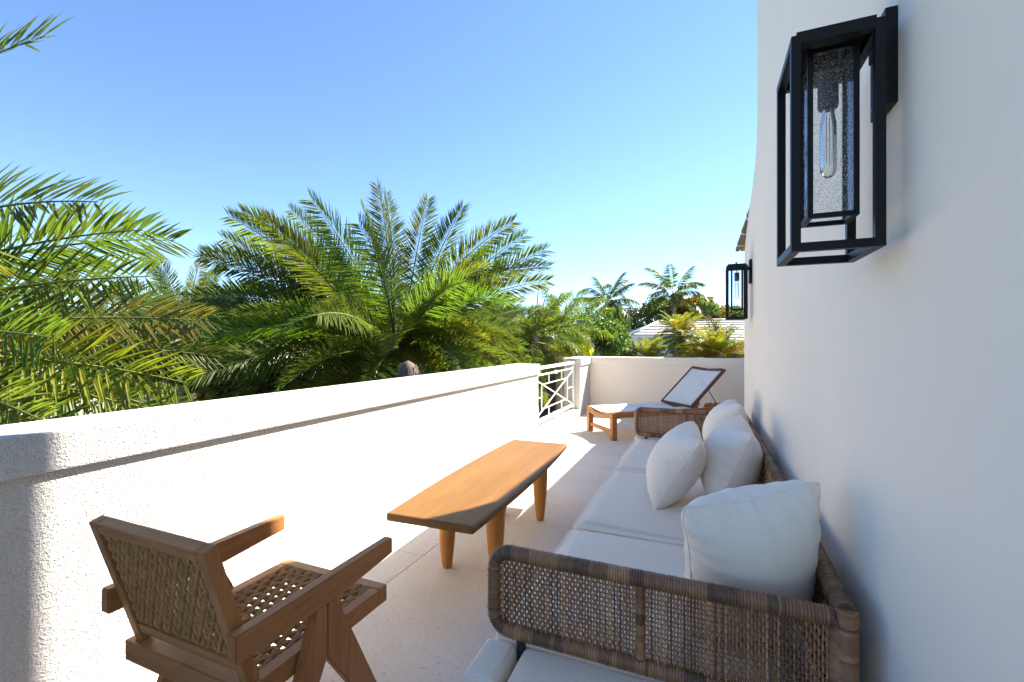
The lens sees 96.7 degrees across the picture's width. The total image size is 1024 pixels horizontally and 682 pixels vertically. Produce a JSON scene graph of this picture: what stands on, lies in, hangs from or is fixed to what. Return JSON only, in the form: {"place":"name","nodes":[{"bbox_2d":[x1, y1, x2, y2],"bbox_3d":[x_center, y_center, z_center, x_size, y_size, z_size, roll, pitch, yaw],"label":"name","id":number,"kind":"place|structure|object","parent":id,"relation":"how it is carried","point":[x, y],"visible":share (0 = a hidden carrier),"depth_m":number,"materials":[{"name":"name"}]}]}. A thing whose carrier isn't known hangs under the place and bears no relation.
{"place":"outdoors","nodes":[
{"label":"outdoors","id":0,"kind":"place"},
{"bbox_2d":[79,305,144,333],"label":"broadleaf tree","id":1,"kind":"object","parent":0,"point":[84,309],"visible":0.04,"depth_m":29.24,"materials":[{"name":"green plant"}]},
{"bbox_2d":[0,0,756,322],"label":"sky","id":2,"kind":"structure","parent":0,"point":[622,134],"materials":[{"name":"blue"}]},
{"bbox_2d":[397,361,419,377],"bbox_3d":[-1.051,2.575,4.601,0.322,4.750,0.320,0,0,23],"label":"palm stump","id":3,"kind":"object","parent":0,"point":[407,368],"visible":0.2,"depth_m":4.53,"materials":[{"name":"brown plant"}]},
{"bbox_2d":[562,314,596,407],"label":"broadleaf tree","id":4,"kind":"object","parent":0,"point":[563,383],"depth_m":25.59,"materials":[{"name":"green plant"}]},
{"bbox_2d":[539,356,621,415],"bbox_3d":[2.836,2.856,29.987,9.755,4.260,2.296,0,0,23],"label":"clipped hedge","id":5,"kind":"object","parent":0,"point":[552,386],"visible":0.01,"depth_m":29.36,"materials":[{"name":"green plant"}]},
{"bbox_2d":[618,293,673,336],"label":"coconut palm","id":6,"kind":"object","parent":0,"point":[648,307],"visible":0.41,"depth_m":37.29,"materials":[{"name":"green plant"}]},
{"bbox_2d":[630,298,679,325],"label":"broadleaf tree","id":7,"kind":"object","parent":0,"point":[662,306],"visible":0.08,"depth_m":41.94,"materials":[{"name":"green plant"}]},
{"bbox_2d":[638,264,708,318],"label":"royal palm","id":8,"kind":"object","parent":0,"point":[676,297],"visible":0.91,"depth_m":37.44,"materials":[{"name":"green plant"}]},
{"bbox_2d":[670,292,733,318],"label":"croton tree","id":9,"kind":"object","parent":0,"point":[696,302],"visible":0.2,"depth_m":39.41,"materials":[{"name":"green plant"}]},
{"label":"ground","id":10,"kind":"structure","parent":0,"visible":0},
{"bbox_2d":[20,293,175,412],"bbox_3d":[-11.904,1.654,13.552,4.912,6.593,4.580,0,0,23],"label":"date palm","id":11,"kind":"object","parent":10,"relation":"on","point":[104,309],"visible":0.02,"depth_m":13.04,"materials":[{"name":"green plant"}]},
{"bbox_2d":[0,12,229,424],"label":"date palm","id":12,"kind":"object","parent":10,"relation":"on","point":[43,394],"visible":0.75,"depth_m":3.73,"materials":[{"name":"green plant"}]},
{"bbox_2d":[86,328,218,408],"bbox_3d":[-7.157,2.320,9.547,2.379,5.274,2.235,0,0,-15],"label":"undergrowth shrub","id":13,"kind":"object","parent":10,"relation":"on","point":[154,357],"visible":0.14,"depth_m":8.95,"materials":[{"name":"green plant"}]},
{"bbox_2d":[88,243,257,403],"bbox_3d":[-8.831,1.207,12.568,4.630,7.485,4.612,0,0,23],"label":"date palm","id":14,"kind":"object","parent":10,"relation":"on","point":[163,285],"visible":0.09,"depth_m":11.92,"materials":[{"name":"green plant"}]},
{"bbox_2d":[169,280,295,402],"bbox_3d":[-5.261,1.865,10.756,4.652,6.171,4.420,0,0,9],"label":"date palm","id":15,"kind":"object","parent":10,"relation":"on","point":[215,332],"depth_m":9.45,"materials":[{"name":"green plant"}]},
{"bbox_2d":[180,352,294,400],"bbox_3d":[-5.068,2.536,8.893,2.226,4.840,2.528,0,0,23],"label":"undergrowth shrub","id":16,"kind":"object","parent":10,"relation":"on","point":[211,391],"visible":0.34,"depth_m":8.15,"materials":[{"name":"green plant"}]},
{"bbox_2d":[259,359,367,393],"bbox_3d":[-3.787,2.397,9.332,2.547,5.121,2.639,0,0,23],"label":"undergrowth shrub","id":17,"kind":"object","parent":10,"relation":"on","point":[273,385],"visible":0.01,"depth_m":8.48,"materials":[{"name":"green plant"}]},
{"bbox_2d":[156,178,557,406],"bbox_3d":[-2.189,0.905,8.326,6.690,8.090,6.102,0,0,-42],"label":"date palm","id":18,"kind":"object","parent":10,"relation":"on","point":[344,321],"visible":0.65,"depth_m":7.62,"materials":[{"name":"green plant"}]},
{"bbox_2d":[451,291,565,405],"bbox_3d":[-0.586,1.827,11.559,4.175,6.246,3.815,0,0,3],"label":"date palm","id":19,"kind":"object","parent":10,"relation":"on","point":[531,331],"visible":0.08,"depth_m":11.06,"materials":[{"name":"green plant"}]},
{"bbox_2d":[473,339,550,395],"bbox_3d":[-0.304,2.414,10.022,1.960,5.084,2.368,0,0,-13],"label":"undergrowth shrub","id":20,"kind":"object","parent":10,"relation":"on","point":[533,360],"visible":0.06,"depth_m":9.53,"materials":[{"name":"green plant"}]},
{"bbox_2d":[490,269,595,418],"bbox_3d":[0.485,1.522,11.055,2.858,6.855,2.708,0,0,-43],"label":"foxtail palm","id":21,"kind":"object","parent":10,"relation":"on","point":[540,313],"visible":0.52,"depth_m":10.68,"materials":[{"name":"green plant"}]},
{"bbox_2d":[515,288,615,410],"bbox_3d":[1.419,1.703,12.883,2.972,6.494,3.052,0,0,-24],"label":"foxtail palm","id":22,"kind":"object","parent":10,"relation":"on","point":[579,321],"visible":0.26,"depth_m":12.70,"materials":[{"name":"green plant"}]},
{"bbox_2d":[562,344,593,356],"bbox_3d":[1.727,2.458,12.485,1.092,4.984,0.991,0,0,-8],"label":"yellow shrub","id":23,"kind":"object","parent":10,"relation":"on","point":[588,351],"visible":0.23,"depth_m":12.27,"materials":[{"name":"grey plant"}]},
{"bbox_2d":[571,309,632,356],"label":"broadleaf tree","id":24,"kind":"object","parent":10,"relation":"on","point":[603,347],"visible":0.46,"depth_m":18.50,"materials":[{"name":"green plant"}]},
{"bbox_2d":[572,272,639,329],"bbox_3d":[5.092,0.662,24.157,3.203,8.576,3.726,0,0,-10],"label":"coconut palm","id":25,"kind":"object","parent":10,"relation":"on","point":[620,313],"visible":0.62,"depth_m":23.69,"materials":[{"name":"green plant"}]},
{"bbox_2d":[595,318,638,356],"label":"broadleaf tree","id":26,"kind":"object","parent":10,"relation":"on","point":[625,353],"visible":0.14,"depth_m":20.78,"materials":[{"name":"green plant"}]},
{"bbox_2d":[628,337,673,356],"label":"areca palm","id":27,"kind":"object","parent":10,"relation":"on","point":[651,350],"visible":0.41,"depth_m":20.74,"materials":[{"name":"green plant"}]},
{"bbox_2d":[651,310,704,357],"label":"areca palm","id":28,"kind":"object","parent":10,"relation":"on","point":[679,329],"visible":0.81,"depth_m":21.67,"materials":[{"name":"green plant"}]},
{"bbox_2d":[627,319,743,357],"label":"neighbour house","id":29,"kind":"structure","parent":10,"relation":"on","point":[649,331],"depth_m":33.20,"materials":[{"name":"white tile"}]},
{"bbox_2d":[687,299,722,318],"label":"travellers palm","id":30,"kind":"object","parent":10,"relation":"on","point":[711,307],"visible":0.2,"depth_m":38.02,"materials":[{"name":"green plant"}]},
{"bbox_2d":[674,315,743,357],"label":"areca palm","id":31,"kind":"object","parent":10,"relation":"on","point":[711,344],"visible":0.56,"depth_m":19.62,"materials":[{"name":"green plant"}]},
{"bbox_2d":[720,303,742,318],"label":"broadleaf tree","id":32,"kind":"object","parent":10,"relation":"on","point":[738,313],"visible":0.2,"depth_m":40.85,"materials":[{"name":"green plant"}]},
{"bbox_2d":[735,0,1023,681],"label":"house","id":33,"kind":"structure","parent":10,"relation":"on","point":[884,396],"depth_m":0.91,"materials":[{"name":"paint"}]},
{"bbox_2d":[725,259,751,319],"bbox_3d":[2.080,-0.469,4.175,0.212,0.538,0.227,0,0,23],"label":"wall lantern","id":34,"kind":"object","parent":33,"relation":"attached to","point":[746,273],"depth_m":4.11,"materials":[{"name":"black metal"}]},
{"bbox_2d":[777,5,897,266],"bbox_3d":[0.767,-0.469,1.082,0.212,0.538,0.227,0,0,23],"label":"wall lantern","id":35,"kind":"object","parent":33,"relation":"attached to","point":[826,61],"depth_m":1.03,"materials":[{"name":"black metal"}]},
{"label":"terrace base","id":36,"kind":"structure","parent":10,"relation":"on","visible":0},
{"bbox_2d":[0,364,539,681],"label":"parapet wall","id":37,"kind":"structure","parent":36,"relation":"on","point":[334,474],"depth_m":2.09,"materials":[{"name":"white paint"}]},
{"bbox_2d":[142,411,705,681],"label":"floor","id":38,"kind":"structure","parent":36,"relation":"on","point":[427,620],"depth_m":2.63,"materials":[{"name":"tile"}]},
{"bbox_2d":[89,514,391,681],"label":"armchair","id":39,"kind":"object","parent":38,"relation":"on","point":[151,571],"visible":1,"depth_m":1.34,"materials":[{"name":"brown wood"}]},
{"bbox_2d":[387,440,566,567],"bbox_3d":[-0.086,1.113,3.100,0.550,0.475,1.860,0,0,21],"label":"coffee table","id":40,"kind":"object","parent":38,"relation":"on","point":[477,494],"visible":0.91,"depth_m":2.68,"materials":[{"name":"brown wood"}]},
{"bbox_2d":[538,409,579,441],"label":"kerb","id":41,"kind":"structure","parent":38,"relation":"on","point":[548,426],"depth_m":6.98,"materials":[{"name":"paint"}]},
{"bbox_2d":[538,361,574,422],"bbox_3d":[0.684,0.791,7.167,0.060,0.858,2.190,0,0,23],"label":"railing","id":42,"kind":"object","parent":41,"relation":"on","point":[554,414],"visible":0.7,"depth_m":7.18,"materials":[{"name":"white wood"}]},
{"bbox_2d":[587,366,725,440],"bbox_3d":[2.193,0.877,6.796,1.998,0.946,0.765,0,0,-17],"label":"sun lounger","id":43,"kind":"object","parent":38,"relation":"on","point":[692,386],"visible":0.85,"depth_m":6.81,"materials":[{"name":"white fabric"}]},
{"bbox_2d":[465,407,859,681],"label":"sofa","id":44,"kind":"object","parent":38,"relation":"on","point":[609,588],"visible":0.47,"depth_m":1.34,"materials":[{"name":"wicker"}]},
{"bbox_2d":[646,421,705,508],"bbox_3d":[0.981,0.733,2.734,0.344,0.453,0.490,0,0,23],"label":"throw pillow","id":45,"kind":"object","parent":44,"relation":"on","point":[676,463],"visible":1,"depth_m":2.56,"materials":[{"name":"fabric"}]},
{"bbox_2d":[702,399,748,439],"bbox_3d":[1.747,0.721,3.735,0.345,0.483,0.571,0,0,23],"label":"throw pillow","id":46,"kind":"object","parent":44,"relation":"on","point":[718,414],"visible":0.42,"depth_m":3.58,"materials":[{"name":"fabric"}]},
{"bbox_2d":[700,414,762,494],"bbox_3d":[1.319,0.720,2.763,0.352,0.482,0.604,0,0,23],"label":"throw pillow","id":47,"kind":"object","parent":44,"relation":"on","point":[734,454],"visible":0.84,"depth_m":2.54,"materials":[{"name":"fabric"}]},
{"bbox_2d":[681,480,820,638],"bbox_3d":[0.736,0.690,1.425,0.386,0.548,0.405,0,0,23],"label":"throw pillow","id":48,"kind":"object","parent":44,"relation":"on","point":[763,538],"visible":0.68,"depth_m":1.28,"materials":[{"name":"fabric"}]},
{"bbox_2d":[590,356,743,416],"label":"end wall","id":49,"kind":"structure","parent":38,"relation":"on","point":[622,380],"depth_m":8.42,"materials":[{"name":"paint"}]},
{"bbox_2d":[563,356,593,415],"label":"parapet pier","id":50,"kind":"structure","parent":36,"relation":"on","point":[582,383],"depth_m":8.24,"materials":[{"name":"white paint"}]},
{"label":"road","id":51,"kind":"structure","parent":0,"visible":0},
{"bbox_2d":[4,343,97,417],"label":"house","id":52,"kind":"structure","parent":51,"relation":"on","point":[54,415],"depth_m":27.25,"materials":[{"name":"white"}]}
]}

